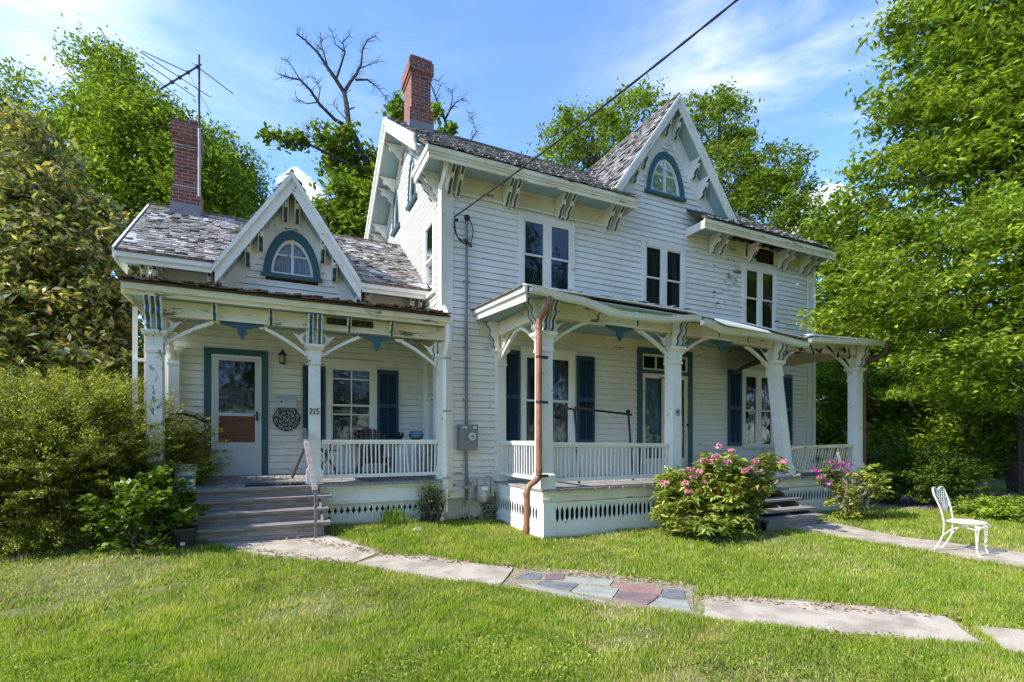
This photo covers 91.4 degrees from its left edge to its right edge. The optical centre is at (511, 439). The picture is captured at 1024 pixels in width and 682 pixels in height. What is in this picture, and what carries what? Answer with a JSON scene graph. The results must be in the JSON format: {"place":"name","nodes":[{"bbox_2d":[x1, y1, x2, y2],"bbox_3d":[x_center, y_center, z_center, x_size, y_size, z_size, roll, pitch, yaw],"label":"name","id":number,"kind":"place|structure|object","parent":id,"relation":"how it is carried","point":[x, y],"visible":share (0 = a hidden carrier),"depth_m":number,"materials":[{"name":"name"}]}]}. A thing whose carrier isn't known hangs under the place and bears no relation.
{"place":"outdoors","nodes":[
{"label":"outdoors","id":0,"kind":"place"},
{"bbox_2d":[0,0,1014,399],"label":"sky","id":1,"kind":"structure","parent":0,"point":[514,59],"materials":[{"name":"blue"}]},
{"bbox_2d":[0,471,1023,681],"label":"lawn","id":2,"kind":"structure","parent":0,"point":[1000,481],"depth_m":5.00,"materials":[{"name":"green plant"}]},
{"bbox_2d":[0,56,87,219],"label":"broadleaf tree","id":3,"kind":"object","parent":2,"relation":"on","point":[12,79],"visible":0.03,"depth_m":21.78,"materials":[{"name":"green plant"}]},
{"bbox_2d":[0,97,151,504],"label":"magnolia","id":4,"kind":"object","parent":2,"relation":"on","point":[59,281],"visible":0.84,"depth_m":9.63,"materials":[{"name":"green plant"}]},
{"bbox_2d":[0,359,234,564],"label":"yew shrub","id":5,"kind":"object","parent":2,"relation":"on","point":[75,440],"visible":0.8,"depth_m":6.61,"materials":[{"name":"green plant"}]},
{"bbox_2d":[6,12,277,389],"bbox_3d":[-13.993,-7.021,18.776,10.168,17.470,7.440,0,0,41],"label":"broadleaf tree","id":6,"kind":"object","parent":2,"relation":"on","point":[110,131],"visible":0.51,"depth_m":17.34,"materials":[{"name":"green plant"}]},
{"bbox_2d":[75,464,211,558],"bbox_3d":[-4.718,0.954,6.460,1.500,1.283,1.213,0,0,-26],"label":"leafy shrub","id":7,"kind":"object","parent":2,"relation":"on","point":[153,497],"visible":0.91,"depth_m":6.32,"materials":[{"name":"green plant"}]},
{"bbox_2d":[170,525,197,549],"bbox_3d":[-4.284,1.284,6.530,0.310,0.280,0.310,0,0,-26],"label":"plant pot","id":8,"kind":"object","parent":2,"relation":"on","point":[182,536],"visible":0.91,"depth_m":6.43,"materials":[{"name":"black plastic"}]},
{"bbox_2d":[190,112,285,218],"bbox_3d":[-12.611,-5.890,21.142,6.089,15.219,5.538,0,0,-26],"label":"broadleaf tree","id":9,"kind":"object","parent":2,"relation":"on","point":[252,166],"visible":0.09,"depth_m":20.73,"materials":[{"name":"green plant"}]},
{"bbox_2d":[224,533,382,563],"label":"worn soil","id":10,"kind":"structure","parent":2,"relation":"on","point":[345,539],"depth_m":6.76,"materials":[{"name":"soil"}]},
{"bbox_2d":[223,534,377,563],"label":"path slab","id":11,"kind":"structure","parent":10,"relation":"on","point":[296,546],"depth_m":6.66,"materials":[{"name":"concrete"}]},
{"bbox_2d":[308,162,375,237],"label":"broadleaf tree","id":12,"kind":"object","parent":2,"relation":"on","point":[341,216],"visible":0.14,"depth_m":18.83,"materials":[{"name":"green plant"}]},
{"bbox_2d":[254,26,482,188],"bbox_3d":[-5.871,-8.244,21.023,9.070,19.894,3.711,0,0,-17],"label":"dead tree","id":13,"kind":"object","parent":2,"relation":"on","point":[338,151],"visible":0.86,"depth_m":20.66,"materials":[{"name":"green plant"}]},
{"bbox_2d":[372,504,417,526],"bbox_3d":[-1.933,1.266,8.327,0.831,0.384,0.670,0,0,16],"label":"grass tuft","id":14,"kind":"object","parent":2,"relation":"on","point":[394,517],"visible":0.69,"depth_m":8.30,"materials":[{"name":"green plant"}]},
{"bbox_2d":[412,476,457,524],"bbox_3d":[-1.440,1.072,8.877,0.910,0.944,0.851,0,0,-26],"label":"shrub","id":15,"kind":"object","parent":2,"relation":"on","point":[430,510],"visible":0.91,"depth_m":8.77,"materials":[{"name":"green plant"}]},
{"bbox_2d":[362,554,519,585],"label":"worn soil","id":16,"kind":"structure","parent":2,"relation":"on","point":[433,557],"depth_m":6.47,"materials":[{"name":"soil"}]},
{"bbox_2d":[357,555,511,585],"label":"path slab","id":17,"kind":"structure","parent":16,"relation":"on","point":[481,573],"depth_m":6.12,"materials":[{"name":"concrete"}]},
{"bbox_2d":[112,54,889,547],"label":"house","id":18,"kind":"structure","parent":2,"relation":"on","point":[618,272],"depth_m":9.75,"materials":[{"name":"paint"}]},
{"bbox_2d":[132,307,146,521],"bbox_3d":[-5.471,-0.275,7.364,0.195,3.350,0.070,0,0,-26],"label":"trellis","id":19,"kind":"object","parent":18,"relation":"attached to","point":[135,359],"visible":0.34,"depth_m":7.34,"materials":[{"name":"white wood"}]},
{"bbox_2d":[173,464,197,488],"bbox_3d":[-4.857,0.544,7.431,0.328,0.362,0.328,0,0,-26],"label":"bucket","id":20,"kind":"object","parent":18,"relation":"on","point":[178,473],"visible":0.42,"depth_m":7.33,"materials":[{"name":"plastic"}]},
{"bbox_2d":[140,50,232,200],"bbox_3d":[-6.513,-6.460,9.962,1.312,2.920,1.227,0,0,34],"label":"tv antenna","id":21,"kind":"object","parent":18,"relation":"attached to","point":[179,77],"visible":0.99,"depth_m":10.25,"materials":[{"name":"metal"}]},
{"bbox_2d":[168,410,207,423],"bbox_3d":[-5.221,-0.367,8.068,0.582,0.224,0.100,0,0,-9],"label":"metal handrail","id":22,"kind":"object","parent":18,"relation":"attached to","point":[190,414],"visible":0.87,"depth_m":8.04,"materials":[{"name":"metal"}]},
{"bbox_2d":[204,347,267,475],"bbox_3d":[-5.039,-0.495,9.176,1.020,2.290,0.395,0,0,-26],"label":"door","id":23,"kind":"structure","parent":18,"relation":"in","point":[235,380],"depth_m":9.16,"materials":[{"name":"grey wood"}]},
{"bbox_2d":[245,481,304,485],"bbox_3d":[-3.822,0.707,8.093,0.860,0.017,0.420,0,0,-26],"label":"doormat","id":24,"kind":"object","parent":18,"relation":"on","point":[274,483],"visible":1,"depth_m":7.98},
{"bbox_2d":[279,349,286,364],"bbox_3d":[-4.270,-1.545,9.306,0.140,0.290,0.195,0,0,-26],"label":"wall lantern","id":25,"kind":"object","parent":18,"relation":"attached to","point":[282,354],"depth_m":9.25,"materials":[{"name":"metal"}]},
{"bbox_2d":[272,408,300,430],"bbox_3d":[-4.232,-0.400,9.389,0.486,0.486,0.028,0,0,-26],"label":"wall plaque","id":26,"kind":"object","parent":18,"relation":"attached to","point":[286,419],"depth_m":9.38,"materials":[{"name":"metal"}]},
{"bbox_2d":[276,396,296,407],"bbox_3d":[-4.216,-0.710,9.356,0.360,0.220,0.131,0,0,-26],"label":"mailbox","id":27,"kind":"object","parent":18,"relation":"attached to","point":[286,401],"visible":1,"depth_m":9.33,"materials":[{"name":"grey metal"}]},
{"bbox_2d":[261,229,322,282],"bbox_3d":[-4.163,-3.512,9.476,1.060,0.945,0.170,0,0,-26],"label":"arched window","id":28,"kind":"structure","parent":18,"relation":"in","point":[290,255],"depth_m":9.48,"materials":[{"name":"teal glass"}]},
{"bbox_2d":[291,433,339,478],"bbox_3d":[-3.429,0.271,8.753,0.799,0.789,0.390,0,0,-26],"label":"folding chair","id":29,"kind":"object","parent":18,"relation":"on","point":[299,460],"visible":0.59,"depth_m":8.72,"materials":[{"name":"metal"}]},
{"bbox_2d":[323,358,378,444],"bbox_3d":[-3.340,-0.738,10.245,1.070,1.685,0.835,0,0,-26],"label":"window","id":30,"kind":"structure","parent":18,"relation":"in","point":[351,385],"depth_m":10.52,"materials":[{"name":"white glass"}]},
{"bbox_2d":[351,428,398,473],"bbox_3d":[-2.634,0.225,9.477,0.780,0.890,0.970,0,0,-26],"label":"adirondack chair","id":31,"kind":"object","parent":18,"relation":"on","point":[376,435],"visible":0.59,"depth_m":9.62,"materials":[{"name":"red wood"}]},
{"bbox_2d":[390,187,400,236],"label":"arched window","id":32,"kind":"structure","parent":18,"relation":"in","point":[396,204],"depth_m":12.78,"materials":[{"name":"glass"}]},
{"bbox_2d":[405,154,417,210],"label":"arched window","id":33,"kind":"structure","parent":18,"relation":"in","point":[411,200],"depth_m":11.35,"materials":[{"name":"glass"}]},
{"bbox_2d":[394,444,433,472],"bbox_3d":[-1.934,0.335,9.613,0.780,0.650,0.490,0,0,-26],"label":"porch table","id":34,"kind":"object","parent":18,"relation":"on","point":[409,449],"visible":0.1,"depth_m":9.34,"materials":[{"name":"white plastic"}]},
{"bbox_2d":[394,432,403,439],"bbox_3d":[-2.138,-0.072,9.454,0.189,0.160,0.202,0,0,-26],"label":"dark planter","id":35,"kind":"object","parent":34,"relation":"on","point":[399,437],"visible":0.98,"depth_m":9.41,"materials":[{"name":"metal"}]},
{"bbox_2d":[408,431,423,439],"bbox_3d":[-1.850,-0.083,9.648,0.290,0.165,0.290,0,0,-26],"label":"glazed bowl","id":36,"kind":"object","parent":34,"relation":"on","point":[415,435],"visible":1,"depth_m":9.54,"materials":[{"name":"blue ceramic"}]},
{"bbox_2d":[421,346,435,444],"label":"window","id":37,"kind":"structure","parent":18,"relation":"in","point":[429,375],"depth_m":10.16,"materials":[{"name":"white glass"}]},
{"bbox_2d":[422,210,436,303],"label":"window","id":38,"kind":"structure","parent":18,"relation":"in","point":[429,228],"depth_m":10.09,"materials":[{"name":"white glass"}]},
{"bbox_2d":[457,214,477,500],"bbox_3d":[-0.825,-1.555,9.439,0.380,5.410,0.212,0,0,-26],"label":"electric meter","id":39,"kind":"object","parent":18,"relation":"attached to","point":[467,437],"visible":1,"depth_m":9.46,"materials":[{"name":"grey metal"}]},
{"bbox_2d":[461,476,491,520],"bbox_3d":[-0.585,1.150,9.421,0.738,0.940,0.325,0,0,-40],"label":"gas meter","id":40,"kind":"object","parent":18,"relation":"attached to","point":[481,492],"visible":0.99,"depth_m":9.33,"materials":[{"name":"white metal"}]},
{"bbox_2d":[456,499,497,519],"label":"ivy","id":41,"kind":"object","parent":18,"relation":"attached to","point":[485,513],"visible":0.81,"depth_m":9.66,"materials":[{"name":"green plant"}]},
{"bbox_2d":[518,211,574,290],"bbox_3d":[0.576,-3.768,10.624,1.380,1.645,0.835,0,0,-26],"label":"window","id":42,"kind":"structure","parent":18,"relation":"in","point":[546,254],"depth_m":10.57,"materials":[{"name":"white glass"}]},
{"bbox_2d":[518,346,577,447],"bbox_3d":[0.594,-0.858,10.633,1.360,2.025,0.835,0,0,-26],"label":"window","id":43,"kind":"structure","parent":18,"relation":"in","point":[563,360],"depth_m":10.55,"materials":[{"name":"white glass"}]},
{"bbox_2d":[454,0,738,247],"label":"power cable","id":44,"kind":"object","parent":18,"relation":"attached to","point":[632,83],"visible":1,"depth_m":6.92,"materials":[{"name":"black plastic"}]},
{"bbox_2d":[562,407,633,482],"bbox_3d":[1.671,0.099,9.485,1.783,1.407,0.101,0,0,-33],"label":"metal frame","id":45,"kind":"object","parent":18,"relation":"on","point":[627,413],"visible":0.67,"depth_m":9.48,"materials":[{"name":"black metal"}]},
{"bbox_2d":[641,238,685,307],"bbox_3d":[3.385,-3.777,11.970,1.370,1.625,0.835,0,0,-26],"label":"window","id":46,"kind":"structure","parent":18,"relation":"in","point":[663,281],"depth_m":11.86,"materials":[{"name":"white glass"}]},
{"bbox_2d":[636,347,692,473],"bbox_3d":[3.503,-0.660,11.816,1.650,2.880,0.515,0,0,-26],"label":"double door","id":47,"kind":"structure","parent":18,"relation":"in","point":[650,373],"depth_m":11.62,"materials":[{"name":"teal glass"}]},
{"bbox_2d":[644,150,686,201],"bbox_3d":[3.575,-6.203,11.654,1.220,1.085,0.110,0,0,-26],"label":"arched window","id":48,"kind":"structure","parent":18,"relation":"in","point":[663,178],"depth_m":11.66,"materials":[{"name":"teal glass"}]},
{"bbox_2d":[741,368,774,447],"bbox_3d":[6.285,-0.812,13.359,1.340,2.035,0.835,0,0,-26],"label":"window","id":49,"kind":"structure","parent":18,"relation":"in","point":[757,430],"depth_m":13.09,"materials":[{"name":"clear glass"}]},
{"bbox_2d":[742,263,779,330],"bbox_3d":[6.325,-3.702,13.379,1.350,1.675,0.835,0,0,-26],"label":"window","id":50,"kind":"structure","parent":18,"relation":"in","point":[759,294],"depth_m":13.27,"materials":[{"name":"clear glass"}]},
{"bbox_2d":[10,296,1009,477],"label":"woods","id":51,"kind":"object","parent":2,"relation":"on","point":[823,436],"visible":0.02,"depth_m":20.38,"materials":[{"name":"green plant"}]},
{"bbox_2d":[0,515,1023,681],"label":"clover","id":52,"kind":"object","parent":2,"relation":"on","point":[571,660],"visible":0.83,"depth_m":3.61,"materials":[{"name":"green plant"}]},
{"bbox_2d":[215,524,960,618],"bbox_3d":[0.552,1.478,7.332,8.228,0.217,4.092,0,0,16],"label":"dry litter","id":53,"kind":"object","parent":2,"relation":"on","point":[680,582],"visible":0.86,"depth_m":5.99,"materials":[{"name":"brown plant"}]},
{"bbox_2d":[521,69,670,171],"bbox_3d":[4.567,-8.361,26.060,8.009,20.158,5.929,0,0,-11],"label":"broadleaf tree","id":54,"kind":"object","parent":2,"relation":"on","point":[609,117],"visible":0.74,"depth_m":25.02,"materials":[{"name":"green plant"}]},
{"bbox_2d":[502,568,698,611],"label":"worn soil","id":55,"kind":"structure","parent":2,"relation":"on","point":[602,574],"depth_m":5.67,"materials":[{"name":"soil"}]},
{"bbox_2d":[502,570,693,613],"bbox_3d":[0.880,1.621,5.423,2.172,0.081,0.964,0,0,28],"label":"path base","id":56,"kind":"object","parent":55,"relation":"on","point":[511,581],"visible":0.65,"depth_m":5.49,"materials":[{"name":"gravel"}]},
{"bbox_2d":[515,572,541,579],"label":"flagstone","id":57,"kind":"object","parent":56,"relation":"on","point":[532,576],"visible":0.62,"depth_m":5.81,"materials":[{"name":"grey stone"}]},
{"bbox_2d":[545,574,563,579],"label":"flagstone","id":58,"kind":"object","parent":56,"relation":"on","point":[554,576],"visible":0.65,"depth_m":5.79,"materials":[{"name":"stone"}]},
{"bbox_2d":[537,580,577,591],"bbox_3d":[0.482,1.621,5.465,0.422,0.075,0.270,0,0,28],"label":"flagstone","id":59,"kind":"object","parent":56,"relation":"on","point":[564,586],"visible":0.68,"depth_m":5.45,"materials":[{"name":"blue stone"}]},
{"bbox_2d":[520,584,604,601],"bbox_3d":[0.496,1.622,5.212,1.039,0.077,0.112,0,0,41],"label":"flagstone","id":60,"kind":"object","parent":56,"relation":"on","point":[558,592],"visible":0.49,"depth_m":5.24,"materials":[{"name":"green stone"}]},
{"bbox_2d":[564,577,613,585],"bbox_3d":[0.864,1.614,5.610,0.528,0.078,0.226,0,0,18],"label":"flagstone","id":61,"kind":"object","parent":56,"relation":"on","point":[607,582],"visible":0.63,"depth_m":5.60,"materials":[{"name":"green stone"}]},
{"bbox_2d":[572,584,618,597],"bbox_3d":[0.877,1.617,5.255,0.441,0.076,0.328,0,0,26],"label":"flagstone","id":62,"kind":"object","parent":56,"relation":"on","point":[606,592],"visible":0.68,"depth_m":5.24,"materials":[{"name":"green stone"}]},
{"bbox_2d":[615,590,658,604],"bbox_3d":[1.257,1.614,5.058,0.371,0.072,0.359,0,0,37],"label":"flagstone","id":63,"kind":"object","parent":56,"relation":"on","point":[641,598],"visible":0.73,"depth_m":5.01,"materials":[{"name":"stone"}]},
{"bbox_2d":[611,582,662,594],"bbox_3d":[1.334,1.611,5.337,0.519,0.072,0.220,0,0,26],"label":"flagstone","id":64,"kind":"object","parent":56,"relation":"on","point":[638,588],"visible":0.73,"depth_m":5.30,"materials":[{"name":"red stone"}]},
{"bbox_2d":[650,598,690,610],"bbox_3d":[1.530,1.616,4.834,0.377,0.072,0.291,0,0,20],"label":"flagstone","id":65,"kind":"object","parent":56,"relation":"on","point":[683,605],"visible":0.7,"depth_m":4.80,"materials":[{"name":"grey stone"}]},
{"bbox_2d":[661,589,685,598],"bbox_3d":[1.651,1.612,5.125,0.236,0.072,0.339,0,0,17],"label":"flagstone","id":66,"kind":"object","parent":56,"relation":"on","point":[673,594],"visible":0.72,"depth_m":5.10,"materials":[{"name":"blue stone"}]},
{"bbox_2d":[655,76,777,214],"bbox_3d":[10.122,-7.991,24.922,5.697,19.456,4.961,0,0,-26],"label":"broadleaf tree","id":67,"kind":"object","parent":2,"relation":"on","point":[739,140],"visible":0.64,"depth_m":24.28,"materials":[{"name":"green plant"}]},
{"bbox_2d":[643,443,800,537],"bbox_3d":[3.492,0.845,8.519,2.560,1.595,1.947,0,0,-26],"label":"rhododendron","id":68,"kind":"object","parent":2,"relation":"on","point":[707,499],"visible":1,"depth_m":8.11,"materials":[{"name":"green plant"}]},
{"bbox_2d":[724,137,832,235],"bbox_3d":[12.708,-6.334,23.884,5.685,16.120,4.645,0,0,33],"label":"broadleaf tree","id":69,"kind":"object","parent":2,"relation":"on","point":[782,184],"visible":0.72,"depth_m":23.26,"materials":[{"name":"green plant"}]},
{"bbox_2d":[690,595,990,645],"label":"worn soil","id":70,"kind":"structure","parent":2,"relation":"on","point":[701,599],"depth_m":4.81,"materials":[{"name":"soil"},{"name":"gravel"}]},
{"bbox_2d":[703,597,983,644],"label":"path slab","id":71,"kind":"structure","parent":70,"relation":"on","point":[885,621],"depth_m":4.43,"materials":[{"name":"concrete"}]},
{"bbox_2d":[811,452,894,519],"bbox_3d":[6.785,0.931,9.912,1.653,1.378,1.243,0,0,-26],"label":"rhododendron","id":72,"kind":"object","parent":2,"relation":"on","point":[852,503],"visible":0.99,"depth_m":9.87,"materials":[{"name":"green plant"}]},
{"bbox_2d":[785,171,988,461],"bbox_3d":[13.248,-4.019,18.920,7.297,11.522,6.947,0,0,27],"label":"broadleaf tree","id":73,"kind":"object","parent":2,"relation":"on","point":[849,215],"visible":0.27,"depth_m":18.14,"materials":[{"name":"green plant"}]},
{"bbox_2d":[859,505,916,523],"bbox_3d":[7.532,1.432,10.031,1.310,0.343,1.178,0,0,-26],"label":"grass tuft","id":74,"kind":"object","parent":2,"relation":"on","point":[887,513],"visible":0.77,"depth_m":9.94,"materials":[{"name":"green plant"}]},
{"bbox_2d":[774,170,1023,417],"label":"broadleaf tree","id":75,"kind":"object","parent":2,"relation":"on","point":[985,241],"visible":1,"depth_m":10.95,"materials":[{"name":"green plant"}]},
{"bbox_2d":[816,307,1018,460],"bbox_3d":[12.374,-1.529,16.119,6.772,6.469,5.441,0,0,13],"label":"broadleaf tree","id":76,"kind":"object","parent":2,"relation":"on","point":[882,431],"visible":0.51,"depth_m":15.56,"materials":[{"name":"green plant"}]},
{"bbox_2d":[824,0,1023,496],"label":"broadleaf tree","id":77,"kind":"object","parent":2,"relation":"on","point":[982,97],"visible":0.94,"depth_m":12.53,"materials":[{"name":"green plant"}]},
{"bbox_2d":[845,253,1023,492],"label":"broadleaf tree","id":78,"kind":"object","parent":2,"relation":"on","point":[1008,462],"visible":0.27,"depth_m":14.49,"materials":[{"name":"green plant"}]},
{"bbox_2d":[942,493,1023,522],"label":"leafy plants","id":79,"kind":"object","parent":2,"relation":"on","point":[1009,507],"visible":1,"depth_m":10.04,"materials":[{"name":"green plant"}]},
{"bbox_2d":[977,626,1023,652],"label":"path slab","id":80,"kind":"structure","parent":2,"relation":"on","point":[1007,638],"depth_m":4.00,"materials":[{"name":"concrete"}]},
{"bbox_2d":[762,520,1023,566],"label":"path","id":81,"kind":"structure","parent":0,"point":[998,555],"depth_m":7.63,"materials":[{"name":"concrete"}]},
{"bbox_2d":[931,486,990,557],"bbox_3d":[6.335,1.142,7.063,0.460,0.927,0.590,0,0,-33],"label":"garden chair","id":82,"kind":"object","parent":81,"relation":"on","point":[968,522],"visible":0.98,"depth_m":7.08,"materials":[{"name":"white metal"}]},
{"bbox_2d":[868,492,1016,509],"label":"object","id":83,"kind":"structure","parent":0,"point":[905,502],"depth_m":12.37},
{"bbox_2d":[842,439,935,502],"bbox_3d":[9.365,0.797,12.659,2.378,1.642,2.304,0,0,-26],"label":"shrub","id":84,"kind":"object","parent":83,"relation":"on","point":[872,456],"visible":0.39,"depth_m":12.17,"materials":[{"name":"green plant"}]},
{"bbox_2d":[875,439,998,506],"bbox_3d":[10.145,0.797,12.139,2.436,1.643,3.021,0,0,44],"label":"shrub","id":85,"kind":"object","parent":83,"relation":"on","point":[950,472],"visible":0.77,"depth_m":11.66,"materials":[{"name":"green plant"}]}
]}

